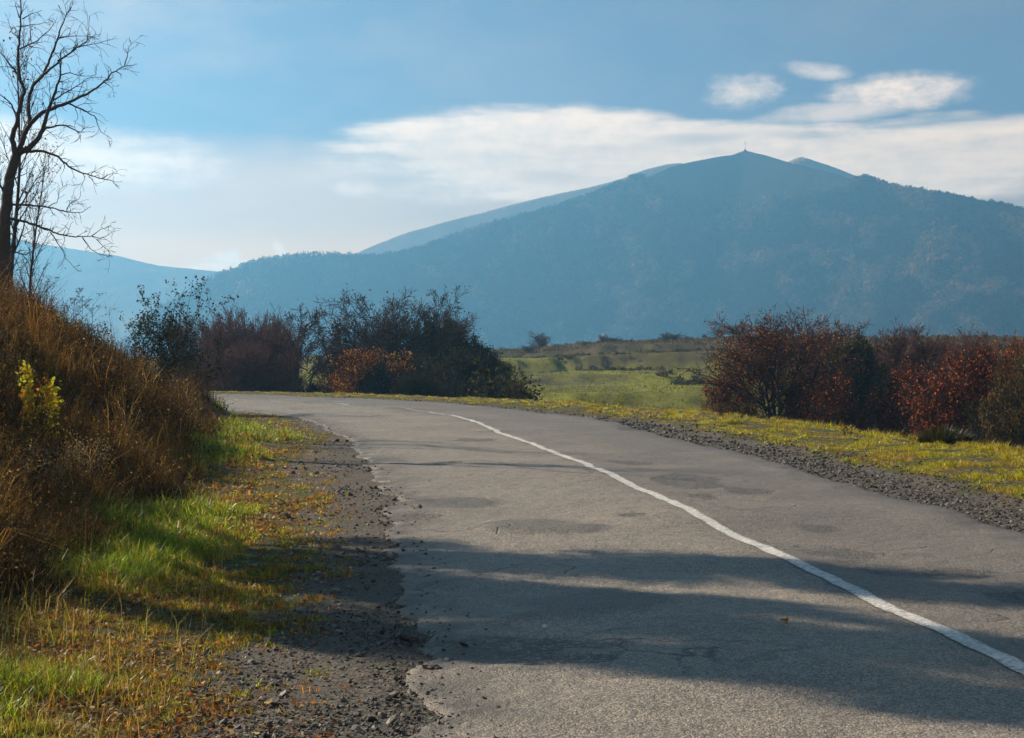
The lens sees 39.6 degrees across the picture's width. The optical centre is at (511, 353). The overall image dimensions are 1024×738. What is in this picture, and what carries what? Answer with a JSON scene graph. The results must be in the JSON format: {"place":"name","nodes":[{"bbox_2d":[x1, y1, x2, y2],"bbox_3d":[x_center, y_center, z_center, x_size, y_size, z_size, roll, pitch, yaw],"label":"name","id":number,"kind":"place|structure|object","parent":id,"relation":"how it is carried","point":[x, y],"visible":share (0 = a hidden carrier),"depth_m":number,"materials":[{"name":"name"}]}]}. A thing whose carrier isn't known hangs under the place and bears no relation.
{"place":"outdoors","nodes":[
{"label":"outdoors","id":0,"kind":"place"},
{"bbox_2d":[11,239,220,343],"bbox_3d":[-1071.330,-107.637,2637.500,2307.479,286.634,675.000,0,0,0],"label":"hill","id":1,"kind":"structure","parent":0,"point":[123,277],"depth_m":2645.39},
{"bbox_2d":[99,410,523,737],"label":"gravel","id":2,"kind":"structure","parent":0,"point":[382,714],"depth_m":7.57,"materials":[{"name":"gravel"}]},
{"bbox_2d":[118,163,681,341],"bbox_3d":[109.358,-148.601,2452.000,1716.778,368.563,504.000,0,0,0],"label":"mountain ridge","id":3,"kind":"structure","parent":0,"point":[418,237],"depth_m":2469.35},
{"bbox_2d":[0,327,1023,737],"bbox_3d":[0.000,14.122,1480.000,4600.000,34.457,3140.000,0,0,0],"label":"ground","id":4,"kind":"structure","parent":0,"point":[362,477],"depth_m":14.69,"materials":[{"name":"plant"}]},
{"bbox_2d":[0,145,28,270],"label":"slender tree","id":5,"kind":"object","parent":4,"relation":"on","point":[27,225],"visible":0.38,"depth_m":33.04,"materials":[{"name":"brown plant"}]},
{"bbox_2d":[0,395,35,454],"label":"woody shrub","id":6,"kind":"object","parent":4,"relation":"on","point":[7,411],"visible":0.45,"depth_m":13.22,"materials":[{"name":"brown plant"}]},
{"bbox_2d":[0,353,37,406],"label":"woody shrub","id":7,"kind":"object","parent":4,"relation":"on","point":[17,376],"visible":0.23,"depth_m":16.18,"materials":[{"name":"brown plant"}]},
{"bbox_2d":[0,337,43,406],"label":"woody shrub","id":8,"kind":"object","parent":4,"relation":"on","point":[6,368],"visible":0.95,"depth_m":14.85,"materials":[{"name":"brown plant"}]},
{"bbox_2d":[15,360,40,422],"bbox_3d":[-5.074,0.498,14.888,0.263,0.889,0.244,0,0,32],"label":"sapling","id":9,"kind":"object","parent":4,"relation":"on","point":[25,369],"visible":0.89,"depth_m":14.86,"materials":[{"name":"yellow plant"}]},
{"bbox_2d":[0,270,56,326],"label":"woody shrub","id":10,"kind":"object","parent":4,"relation":"on","point":[27,301],"visible":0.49,"depth_m":21.96,"materials":[{"name":"brown plant"}]},
{"bbox_2d":[0,18,57,293],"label":"slender tree","id":11,"kind":"object","parent":4,"relation":"on","point":[14,233],"visible":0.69,"depth_m":30.70,"materials":[{"name":"brown plant"}]},
{"bbox_2d":[5,299,53,337],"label":"woody shrub","id":12,"kind":"object","parent":4,"relation":"on","point":[35,317],"visible":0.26,"depth_m":21.39,"materials":[{"name":"brown plant"}]},
{"bbox_2d":[2,372,60,405],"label":"woody shrub","id":13,"kind":"object","parent":4,"relation":"on","point":[31,388],"visible":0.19,"depth_m":16.41,"materials":[{"name":"brown plant"}]},
{"bbox_2d":[0,318,64,361],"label":"woody shrub","id":14,"kind":"object","parent":4,"relation":"on","point":[54,333],"visible":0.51,"depth_m":19.82,"materials":[{"name":"brown plant"}]},
{"bbox_2d":[1,405,64,476],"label":"woody shrub","id":15,"kind":"object","parent":4,"relation":"on","point":[31,425],"visible":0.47,"depth_m":12.92,"materials":[{"name":"brown plant"}]},
{"bbox_2d":[9,267,58,298],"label":"woody shrub","id":16,"kind":"object","parent":4,"relation":"on","point":[44,287],"visible":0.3,"depth_m":30.57,"materials":[{"name":"brown plant"}]},
{"bbox_2d":[0,428,69,494],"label":"woody shrub","id":17,"kind":"object","parent":4,"relation":"on","point":[15,461],"visible":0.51,"depth_m":12.32,"materials":[{"name":"brown plant"}]},
{"bbox_2d":[10,141,65,303],"bbox_3d":[-9.770,-2.571,29.237,1.149,3.820,1.088,0,0,-25],"label":"slender tree","id":18,"kind":"object","parent":4,"relation":"on","point":[34,244],"visible":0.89,"depth_m":29.26,"materials":[{"name":"brown plant"}]},
{"bbox_2d":[5,436,73,504],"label":"seed head clump","id":19,"kind":"object","parent":4,"relation":"on","point":[30,474],"visible":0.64,"depth_m":12.36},
{"bbox_2d":[28,289,69,326],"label":"woody shrub","id":20,"kind":"object","parent":4,"relation":"on","point":[56,308],"visible":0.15,"depth_m":29.21,"materials":[{"name":"brown plant"}]},
{"bbox_2d":[31,354,68,394],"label":"woody shrub","id":21,"kind":"object","parent":4,"relation":"on","point":[45,375],"visible":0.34,"depth_m":18.86,"materials":[{"name":"brown plant"}]},
{"bbox_2d":[36,376,63,447],"bbox_3d":[-4.811,0.678,14.812,0.216,0.896,0.291,0,0,20],"label":"sapling","id":22,"kind":"object","parent":4,"relation":"on","point":[51,389],"visible":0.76,"depth_m":14.80,"materials":[{"name":"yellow plant"}]},
{"bbox_2d":[35,370,90,415],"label":"woody shrub","id":23,"kind":"object","parent":4,"relation":"on","point":[62,387],"visible":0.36,"depth_m":18.69,"materials":[{"name":"brown plant"}]},
{"bbox_2d":[0,0,146,298],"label":"bare tree","id":24,"kind":"object","parent":4,"relation":"on","point":[18,152],"visible":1,"depth_m":25.98,"materials":[{"name":"brown plant"}]},
{"bbox_2d":[57,336,104,372],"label":"woody shrub","id":25,"kind":"object","parent":4,"relation":"on","point":[81,355],"visible":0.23,"depth_m":20.96,"materials":[{"name":"brown plant"}]},
{"bbox_2d":[60,432,114,495],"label":"seed head clump","id":26,"kind":"object","parent":4,"relation":"on","point":[81,462],"visible":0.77,"depth_m":13.40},
{"bbox_2d":[59,429,115,468],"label":"woody shrub","id":27,"kind":"object","parent":4,"relation":"on","point":[95,440],"visible":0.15,"depth_m":15.40,"materials":[{"name":"brown plant"}]},
{"bbox_2d":[69,321,109,357],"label":"woody shrub","id":28,"kind":"object","parent":4,"relation":"on","point":[91,335],"visible":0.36,"depth_m":23.50,"materials":[{"name":"brown plant"}]},
{"bbox_2d":[73,319,107,347],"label":"woody shrub","id":29,"kind":"object","parent":4,"relation":"on","point":[92,330],"visible":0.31,"depth_m":30.53,"materials":[{"name":"brown plant"}]},
{"bbox_2d":[52,403,130,478],"bbox_3d":[-4.555,0.982,15.549,0.747,0.890,1.176,0,0,0],"label":"woody shrub","id":30,"kind":"object","parent":4,"relation":"on","point":[113,427],"visible":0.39,"depth_m":15.37,"materials":[{"name":"brown plant"}]},
{"bbox_2d":[70,357,115,404],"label":"woody shrub","id":31,"kind":"object","parent":4,"relation":"on","point":[107,378],"visible":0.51,"depth_m":19.84,"materials":[{"name":"brown plant"}]},
{"bbox_2d":[74,356,120,405],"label":"woody shrub","id":32,"kind":"object","parent":4,"relation":"on","point":[102,375],"visible":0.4,"depth_m":20.24,"materials":[{"name":"brown plant"}]},
{"bbox_2d":[83,352,132,398],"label":"woody shrub","id":33,"kind":"object","parent":4,"relation":"on","point":[122,374],"visible":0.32,"depth_m":20.71,"materials":[{"name":"brown plant"}]},
{"bbox_2d":[0,233,240,640],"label":"dry brush","id":34,"kind":"object","parent":4,"relation":"on","point":[175,408],"visible":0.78,"depth_m":16.41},
{"bbox_2d":[103,344,141,374],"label":"woody shrub","id":35,"kind":"object","parent":4,"relation":"on","point":[125,362],"visible":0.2,"depth_m":24.92,"materials":[{"name":"brown plant"}]},
{"bbox_2d":[124,307,161,363],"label":"leafy bush","id":36,"kind":"object","parent":4,"relation":"on","point":[138,334],"visible":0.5,"depth_m":40.99,"materials":[{"name":"green plant"}]},
{"bbox_2d":[119,276,238,381],"bbox_3d":[-9.729,-0.526,40.948,3.851,3.558,2.359,0,0,24],"label":"leafy bush","id":37,"kind":"object","parent":4,"relation":"on","point":[169,335],"visible":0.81,"depth_m":40.77,"materials":[{"name":"green plant"}]},
{"bbox_2d":[0,389,364,737],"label":"grass","id":38,"kind":"structure","parent":4,"relation":"on","point":[173,545],"depth_m":10.04,"materials":[{"name":"plant"}]},
{"bbox_2d":[0,405,366,737],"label":"fallen leaves","id":39,"kind":"object","parent":4,"relation":"on","point":[152,659],"visible":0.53,"depth_m":7.91,"materials":[{"name":"yellow plant"}]},
{"bbox_2d":[165,365,210,392],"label":"bare shrub","id":40,"kind":"object","parent":4,"relation":"on","point":[194,376],"visible":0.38,"depth_m":37.88,"materials":[{"name":"brown plant"}]},
{"bbox_2d":[160,305,225,389],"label":"bare shrub","id":41,"kind":"object","parent":4,"relation":"on","point":[182,339],"visible":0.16,"depth_m":77.80,"materials":[{"name":"brown plant"}]},
{"bbox_2d":[168,311,232,393],"bbox_3d":[-8.703,0.203,40.411,1.746,2.813,2.695,0,0,0],"label":"bush","id":42,"kind":"object","parent":4,"relation":"on","point":[192,358],"visible":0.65,"depth_m":39.96,"materials":[{"name":"green plant"}]},
{"bbox_2d":[185,297,263,389],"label":"bare shrub","id":43,"kind":"object","parent":4,"relation":"on","point":[229,325],"visible":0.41,"depth_m":73.79,"materials":[{"name":"brown plant"}]},
{"bbox_2d":[198,334,280,391],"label":"bare shrub","id":44,"kind":"object","parent":4,"relation":"on","point":[234,377],"visible":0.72,"depth_m":67.66,"materials":[{"name":"brown plant"}]},
{"bbox_2d":[220,302,298,387],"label":"bare shrub","id":45,"kind":"object","parent":4,"relation":"on","point":[266,319],"visible":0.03,"depth_m":79.09,"materials":[{"name":"brown plant"}]},
{"bbox_2d":[236,338,304,391],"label":"bare shrub","id":46,"kind":"object","parent":4,"relation":"on","point":[275,385],"visible":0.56,"depth_m":68.61,"materials":[{"name":"brown plant"}]},
{"bbox_2d":[246,307,309,391],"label":"bare shrub","id":47,"kind":"object","parent":4,"relation":"on","point":[275,338],"visible":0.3,"depth_m":74.94,"materials":[{"name":"brown plant"}]},
{"bbox_2d":[282,323,308,391],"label":"bare shrub","id":48,"kind":"object","parent":4,"relation":"on","point":[299,370],"visible":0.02,"depth_m":82.12,"materials":[{"name":"brown plant"}]},
{"bbox_2d":[293,378,327,392],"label":"dense shrub","id":49,"kind":"object","parent":4,"relation":"on","point":[309,389],"visible":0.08,"depth_m":77.07,"materials":[{"name":"green plant"}]},
{"bbox_2d":[279,299,348,392],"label":"bush","id":50,"kind":"object","parent":4,"relation":"on","point":[310,347],"visible":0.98,"depth_m":70.21,"materials":[{"name":"brown plant"}]},
{"bbox_2d":[305,313,357,392],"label":"shrub","id":51,"kind":"object","parent":4,"relation":"on","point":[338,332],"visible":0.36,"depth_m":75.65,"materials":[{"name":"brown plant"}]},
{"bbox_2d":[314,357,362,392],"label":"autumn tree","id":52,"kind":"object","parent":4,"relation":"on","point":[330,377],"visible":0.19,"depth_m":72.58,"materials":[{"name":"orange plant"}]},
{"bbox_2d":[316,307,420,384],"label":"bare tree","id":53,"kind":"object","parent":4,"relation":"on","point":[389,329],"visible":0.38,"depth_m":76.75,"materials":[{"name":"brown plant"}]},
{"bbox_2d":[326,326,421,394],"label":"autumn tree","id":54,"kind":"object","parent":4,"relation":"on","point":[360,361],"visible":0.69,"depth_m":70.43,"materials":[{"name":"orange plant"}]},
{"bbox_2d":[354,353,406,394],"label":"dense shrub","id":55,"kind":"object","parent":4,"relation":"on","point":[375,379],"visible":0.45,"depth_m":69.14,"materials":[{"name":"green plant"}]},
{"bbox_2d":[355,310,410,364],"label":"autumn tree","id":56,"kind":"object","parent":4,"relation":"on","point":[386,326],"visible":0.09,"depth_m":79.28,"materials":[{"name":"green plant"}]},
{"bbox_2d":[314,285,481,370],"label":"bare tree","id":57,"kind":"object","parent":4,"relation":"on","point":[417,334],"visible":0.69,"depth_m":77.21,"materials":[{"name":"brown plant"}]},
{"bbox_2d":[380,343,462,396],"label":"dense shrub","id":58,"kind":"object","parent":4,"relation":"on","point":[451,374],"visible":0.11,"depth_m":70.97,"materials":[{"name":"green plant"}]},
{"bbox_2d":[388,361,470,397],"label":"dense shrub","id":59,"kind":"object","parent":4,"relation":"on","point":[417,384],"visible":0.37,"depth_m":66.91,"materials":[{"name":"green plant"}]},
{"bbox_2d":[422,663,438,669],"bbox_3d":[-0.436,1.692,7.663,0.090,0.051,0.094,0,0,21],"label":"stone","id":60,"kind":"object","parent":4,"relation":"on","point":[430,666],"visible":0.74,"depth_m":7.63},
{"bbox_2d":[410,305,474,361],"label":"ivy clad tree","id":61,"kind":"object","parent":4,"relation":"on","point":[453,343],"visible":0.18,"depth_m":79.21,"materials":[{"name":"green plant"}]},
{"bbox_2d":[406,334,494,397],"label":"dense shrub","id":62,"kind":"object","parent":4,"relation":"on","point":[461,360],"visible":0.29,"depth_m":71.93,"materials":[{"name":"green plant"}]},
{"bbox_2d":[434,299,469,342],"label":"bare shrub","id":63,"kind":"object","parent":4,"relation":"on","point":[455,321],"visible":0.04,"depth_m":83.21,"materials":[{"name":"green plant"}]},
{"bbox_2d":[457,324,510,392],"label":"dense shrub","id":64,"kind":"object","parent":4,"relation":"on","point":[484,351],"visible":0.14,"depth_m":77.79,"materials":[{"name":"green plant"}]},
{"bbox_2d":[460,350,545,400],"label":"bush","id":65,"kind":"object","parent":4,"relation":"on","point":[511,391],"visible":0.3,"depth_m":62.15,"materials":[{"name":"green plant"}]},
{"bbox_2d":[491,346,530,389],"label":"dense shrub","id":66,"kind":"object","parent":4,"relation":"on","point":[501,363],"visible":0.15,"depth_m":85.75,"materials":[{"name":"green plant"}]},
{"bbox_2d":[520,344,537,352],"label":"bare shrub","id":67,"kind":"object","parent":4,"relation":"on","point":[527,349],"visible":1,"depth_m":214.68,"materials":[{"name":"green plant"}]},
{"bbox_2d":[526,331,551,348],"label":"bare shrub","id":68,"kind":"object","parent":4,"relation":"on","point":[541,341],"visible":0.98,"depth_m":225.37,"materials":[{"name":"green plant"}]},
{"bbox_2d":[598,334,609,342],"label":"bare shrub","id":69,"kind":"object","parent":4,"relation":"on","point":[603,339],"visible":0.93,"depth_m":245.52,"materials":[{"name":"green plant"}]},
{"bbox_2d":[211,390,1023,502],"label":"verge grass","id":70,"kind":"structure","parent":4,"relation":"on","point":[881,456],"depth_m":25.77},
{"bbox_2d":[616,394,626,406],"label":"weed","id":71,"kind":"object","parent":4,"relation":"on","point":[618,404],"visible":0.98,"depth_m":44.02,"materials":[{"name":"green plant"}]},
{"bbox_2d":[300,335,1023,433],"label":"field grass","id":72,"kind":"structure","parent":4,"relation":"on","point":[580,346],"depth_m":177.62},
{"bbox_2d":[658,332,685,339],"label":"bare shrub","id":73,"kind":"object","parent":4,"relation":"on","point":[673,337],"visible":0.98,"depth_m":249.09,"materials":[{"name":"grey plant"}]},
{"bbox_2d":[710,326,727,337],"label":"bare shrub","id":74,"kind":"object","parent":4,"relation":"on","point":[719,330],"visible":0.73,"depth_m":250.17,"materials":[{"name":"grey plant"}]},
{"bbox_2d":[715,400,724,415],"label":"dry stalk","id":75,"kind":"object","parent":4,"relation":"on","point":[720,409],"visible":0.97,"depth_m":38.02,"materials":[{"name":"brown plant"}]},
{"bbox_2d":[721,395,737,415],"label":"dry stalk","id":76,"kind":"object","parent":4,"relation":"on","point":[731,412],"visible":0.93,"depth_m":38.00,"materials":[{"name":"brown plant"}]},
{"bbox_2d":[726,419,747,424],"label":"grass tussock","id":77,"kind":"object","parent":4,"relation":"on","point":[738,422],"depth_m":32.95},
{"bbox_2d":[698,369,776,418],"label":"autumn shrub","id":78,"kind":"object","parent":4,"relation":"on","point":[714,399],"visible":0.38,"depth_m":63.73,"materials":[{"name":"brown plant"}]},
{"bbox_2d":[723,323,751,334],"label":"bare shrub","id":79,"kind":"object","parent":4,"relation":"on","point":[734,328],"visible":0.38,"depth_m":251.53,"materials":[{"name":"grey plant"}]},
{"bbox_2d":[733,398,748,417],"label":"dry stalk","id":80,"kind":"object","parent":4,"relation":"on","point":[741,406],"visible":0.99,"depth_m":36.98,"materials":[{"name":"brown plant"}]},
{"bbox_2d":[748,401,757,416],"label":"dry stalk","id":81,"kind":"object","parent":4,"relation":"on","point":[752,414],"visible":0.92,"depth_m":37.03,"materials":[{"name":"brown plant"}]},
{"bbox_2d":[489,334,1023,384],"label":"field brush","id":82,"kind":"object","parent":4,"relation":"on","point":[692,381],"visible":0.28,"depth_m":186.07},
{"bbox_2d":[667,302,870,418],"bbox_3d":[11.883,1.233,61.616,9.381,7.016,7.901,0,0,-38],"label":"autumn tree","id":83,"kind":"object","parent":4,"relation":"on","point":[772,354],"visible":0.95,"depth_m":60.77,"materials":[{"name":"red plant"}]},
{"bbox_2d":[774,370,815,421],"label":"autumn shrub","id":84,"kind":"object","parent":4,"relation":"on","point":[791,404],"visible":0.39,"depth_m":61.63,"materials":[{"name":"red plant"}]},
{"bbox_2d":[782,326,871,404],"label":"autumn tree","id":85,"kind":"object","parent":4,"relation":"on","point":[828,348],"visible":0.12,"depth_m":73.78,"materials":[{"name":"brown plant"}]},
{"bbox_2d":[789,367,875,431],"bbox_3d":[13.136,2.677,58.330,3.934,4.330,4.299,0,0,30],"label":"autumn shrub","id":86,"kind":"object","parent":4,"relation":"on","point":[827,405],"visible":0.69,"depth_m":57.45,"materials":[{"name":"red plant"}]},
{"bbox_2d":[807,323,896,431],"bbox_3d":[15.709,1.634,66.307,4.450,6.472,5.032,0,0,35],"label":"dense shrub","id":87,"kind":"object","parent":4,"relation":"on","point":[865,354],"visible":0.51,"depth_m":64.81,"materials":[{"name":"brown plant"}]},
{"bbox_2d":[866,342,910,432],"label":"bare shrub","id":88,"kind":"object","parent":4,"relation":"on","point":[879,385],"visible":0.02,"depth_m":71.93,"materials":[{"name":"brown plant"}]},
{"bbox_2d":[862,356,939,436],"bbox_3d":[16.248,2.445,57.653,4.158,4.747,4.545,0,0,29],"label":"autumn shrub","id":89,"kind":"object","parent":4,"relation":"on","point":[899,421],"visible":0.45,"depth_m":57.77,"materials":[{"name":"red plant"}]},
{"bbox_2d":[865,317,955,396],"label":"bare shrub","id":90,"kind":"object","parent":4,"relation":"on","point":[897,349],"visible":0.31,"depth_m":68.61,"materials":[{"name":"brown plant"}]},
{"bbox_2d":[868,355,952,431],"bbox_3d":[17.240,2.437,60.472,4.357,4.835,3.853,0,0,-5],"label":"dense shrub","id":91,"kind":"object","parent":4,"relation":"on","point":[889,385],"visible":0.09,"depth_m":59.45,"materials":[{"name":"brown plant"}]},
{"bbox_2d":[904,324,921,337],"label":"bare shrub","id":92,"kind":"object","parent":4,"relation":"on","point":[908,331],"visible":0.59,"depth_m":249.53,"materials":[{"name":"grey plant"}]},
{"bbox_2d":[899,357,970,435],"bbox_3d":[15.221,2.441,49.646,3.918,4.676,3.585,0,0,-40],"label":"autumn shrub","id":93,"kind":"object","parent":4,"relation":"on","point":[943,370],"visible":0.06,"depth_m":49.96,"materials":[{"name":"red plant"}]},
{"bbox_2d":[905,422,979,444],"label":"grass tussock","id":94,"kind":"object","parent":4,"relation":"on","point":[945,436],"depth_m":26.33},
{"bbox_2d":[892,336,1023,438],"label":"autumn shrub","id":95,"kind":"object","parent":4,"relation":"on","point":[956,392],"visible":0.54,"depth_m":47.45,"materials":[{"name":"red plant"}]},
{"bbox_2d":[922,322,1004,381],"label":"bare shrub","id":96,"kind":"object","parent":4,"relation":"on","point":[968,343],"visible":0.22,"depth_m":67.42,"materials":[{"name":"brown plant"}]},
{"bbox_2d":[960,372,1023,447],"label":"dense shrub","id":97,"kind":"object","parent":4,"relation":"on","point":[970,411],"visible":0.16,"depth_m":43.84,"materials":[{"name":"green plant"}]},
{"bbox_2d":[967,335,1023,382],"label":"bare shrub","id":98,"kind":"object","parent":4,"relation":"on","point":[994,371],"visible":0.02,"depth_m":56.27,"materials":[{"name":"brown plant"}]},
{"bbox_2d":[974,338,1023,447],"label":"autumn tree","id":99,"kind":"object","parent":4,"relation":"on","point":[1014,417],"visible":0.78,"depth_m":41.83,"materials":[{"name":"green plant"}]},
{"bbox_2d":[980,329,1023,427],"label":"autumn shrub","id":100,"kind":"object","parent":4,"relation":"on","point":[1012,346],"visible":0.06,"depth_m":49.73,"materials":[{"name":"red plant"}]},
{"bbox_2d":[0,0,1023,271],"label":"sky","id":101,"kind":"structure","parent":0,"point":[242,131],"materials":[{"name":"blue"}]},
{"bbox_2d":[114,151,939,356],"bbox_3d":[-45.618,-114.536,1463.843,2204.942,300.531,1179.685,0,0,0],"label":"mountain","id":102,"kind":"structure","parent":0,"point":[752,177],"depth_m":1798.17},
{"bbox_2d":[139,172,1023,356],"bbox_3d":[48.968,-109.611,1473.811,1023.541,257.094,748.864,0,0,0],"label":"forest","id":103,"kind":"object","parent":102,"relation":"on","point":[970,249],"visible":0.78,"depth_m":1682.80,"materials":[{"name":"blue plant"}]},
{"bbox_2d":[788,157,857,179],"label":"mountain shoulder","id":104,"kind":"object","parent":102,"relation":"attached to","point":[807,162],"visible":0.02,"depth_m":2075.96},
{"bbox_2d":[208,394,1023,737],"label":"road","id":105,"kind":"structure","parent":0,"point":[658,618],"depth_m":10.21,"materials":[{"name":"asphalt"}]},
{"bbox_2d":[227,399,1023,674],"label":"road marking","id":106,"kind":"object","parent":105,"relation":"on","point":[1011,662],"visible":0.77,"depth_m":10.53,"materials":[{"name":"paint"}]},
{"bbox_2d":[299,394,1023,531],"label":"roadside gravel","id":107,"kind":"structure","parent":0,"point":[927,501],"depth_m":20.24,"materials":[{"name":"gravel"}]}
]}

